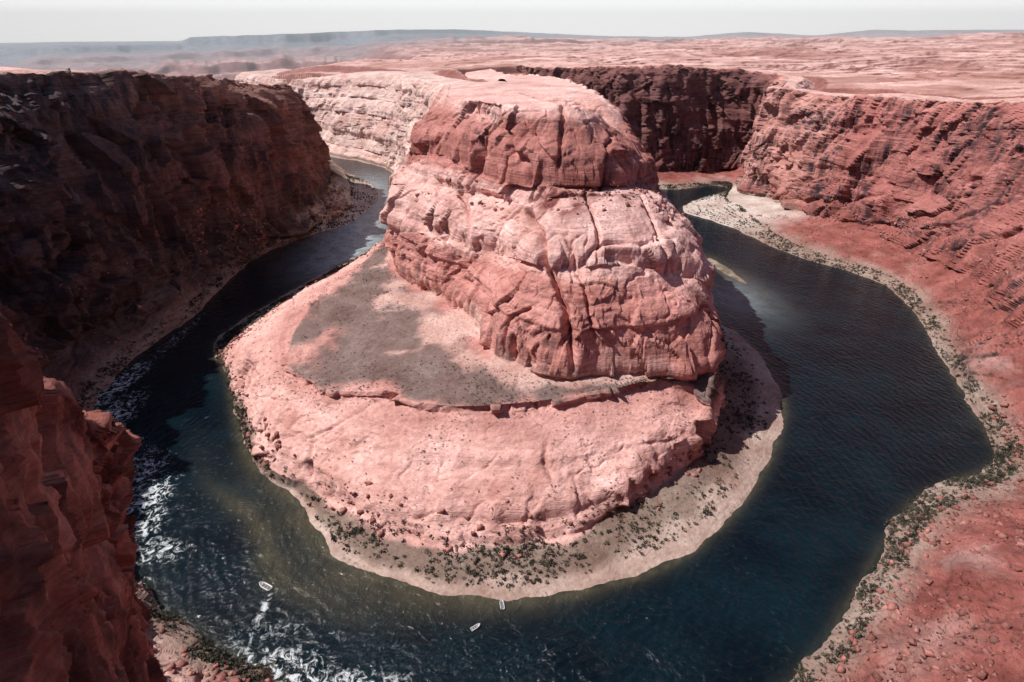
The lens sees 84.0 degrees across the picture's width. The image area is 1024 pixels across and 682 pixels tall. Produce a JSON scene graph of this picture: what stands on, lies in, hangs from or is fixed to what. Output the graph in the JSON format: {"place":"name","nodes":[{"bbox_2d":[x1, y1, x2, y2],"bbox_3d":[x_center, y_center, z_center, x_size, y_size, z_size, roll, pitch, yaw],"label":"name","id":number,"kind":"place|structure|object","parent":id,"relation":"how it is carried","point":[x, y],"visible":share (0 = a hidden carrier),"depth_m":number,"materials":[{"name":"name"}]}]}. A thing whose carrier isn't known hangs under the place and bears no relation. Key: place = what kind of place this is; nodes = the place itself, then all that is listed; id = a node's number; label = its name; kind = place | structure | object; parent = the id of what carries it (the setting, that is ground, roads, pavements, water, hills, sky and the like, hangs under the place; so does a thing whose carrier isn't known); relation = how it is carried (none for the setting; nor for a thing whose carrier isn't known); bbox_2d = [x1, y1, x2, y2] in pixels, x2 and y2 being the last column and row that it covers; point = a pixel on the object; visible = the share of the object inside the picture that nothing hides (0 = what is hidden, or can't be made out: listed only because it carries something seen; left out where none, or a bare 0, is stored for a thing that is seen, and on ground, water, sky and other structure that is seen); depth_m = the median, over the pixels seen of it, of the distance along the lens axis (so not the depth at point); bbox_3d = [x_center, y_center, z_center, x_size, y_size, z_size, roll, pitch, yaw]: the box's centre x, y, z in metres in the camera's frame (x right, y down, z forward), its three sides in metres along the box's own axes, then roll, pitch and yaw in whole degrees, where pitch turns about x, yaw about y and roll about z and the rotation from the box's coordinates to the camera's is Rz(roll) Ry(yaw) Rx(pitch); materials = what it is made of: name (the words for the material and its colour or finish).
{"place":"outdoors","nodes":[
{"label":"outdoors","id":0,"kind":"place"},
{"bbox_2d":[0,313,167,681],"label":"foreground cliff","id":1,"kind":"structure","parent":0,"point":[73,608],"depth_m":46.72,"materials":[{"name":"stone"}]},
{"bbox_2d":[213,68,783,600],"bbox_3d":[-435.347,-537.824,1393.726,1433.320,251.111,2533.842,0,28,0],"label":"sandstone butte","id":2,"kind":"object","parent":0,"point":[571,298],"visible":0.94,"depth_m":471.09,"materials":[{"name":"stone"}]},
{"bbox_2d":[0,63,1023,681],"bbox_3d":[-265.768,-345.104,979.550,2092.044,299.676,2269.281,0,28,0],"label":"canyon wall","id":3,"kind":"structure","parent":0,"point":[94,165],"depth_m":722.52,"materials":[{"name":"stone"}]},
{"bbox_2d":[9,151,1023,681],"bbox_3d":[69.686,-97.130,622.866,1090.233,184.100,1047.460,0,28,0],"label":"talus boulders","id":4,"kind":"object","parent":3,"relation":"on","point":[871,637],"visible":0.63,"depth_m":390.06,"materials":[{"name":"stone"}]},
{"bbox_2d":[9,172,1023,681],"bbox_3d":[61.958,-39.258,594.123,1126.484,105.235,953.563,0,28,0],"label":"desert scrub","id":5,"kind":"object","parent":3,"relation":"on","point":[607,406],"visible":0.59,"depth_m":466.23,"materials":[{"name":"green plant"}]},
{"bbox_2d":[77,174,1023,681],"bbox_3d":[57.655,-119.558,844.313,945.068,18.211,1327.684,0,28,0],"label":"riparian shrubs","id":6,"kind":"object","parent":3,"relation":"on","point":[217,654],"visible":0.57,"depth_m":403.63,"materials":[{"name":"green plant"}]},
{"bbox_2d":[0,29,1023,99],"bbox_3d":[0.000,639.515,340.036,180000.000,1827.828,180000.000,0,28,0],"label":"plateau ground","id":7,"kind":"structure","parent":0,"point":[974,64],"depth_m":3471.08,"materials":[{"name":"stone"}]},
{"bbox_2d":[0,0,1023,42],"label":"sky","id":8,"kind":"structure","parent":0,"point":[21,21],"materials":[{"name":"white"}]},
{"bbox_2d":[94,156,994,681],"bbox_3d":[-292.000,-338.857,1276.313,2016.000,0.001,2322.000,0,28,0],"label":"river water","id":9,"kind":"structure","parent":0,"point":[882,424],"depth_m":399.38,"materials":[{"name":"blue liquid"}]},
{"bbox_2d":[259,581,272,590],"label":"motor boat","id":10,"kind":"object","parent":9,"relation":"on","point":[266,586],"visible":1,"depth_m":352.27,"materials":[{"name":"white plastic"}]},
{"bbox_2d":[267,658,276,662],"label":"motor boat","id":11,"kind":"object","parent":9,"relation":"on","point":[271,660],"visible":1,"depth_m":310.19,"materials":[{"name":"white plastic"}]},
{"bbox_2d":[470,623,479,630],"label":"motor boat","id":12,"kind":"object","parent":9,"relation":"on","point":[474,627],"visible":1,"depth_m":327.60,"materials":[{"name":"white plastic"}]},
{"bbox_2d":[500,599,504,609],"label":"motor boat","id":13,"kind":"object","parent":9,"relation":"on","point":[502,606],"visible":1,"depth_m":340.47,"materials":[{"name":"white plastic"}]},
{"bbox_2d":[707,258,746,283],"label":"sand bar","id":14,"kind":"object","parent":9,"relation":"in","point":[724,269],"visible":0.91,"depth_m":831.75,"materials":[{"name":"sand"}]}
]}

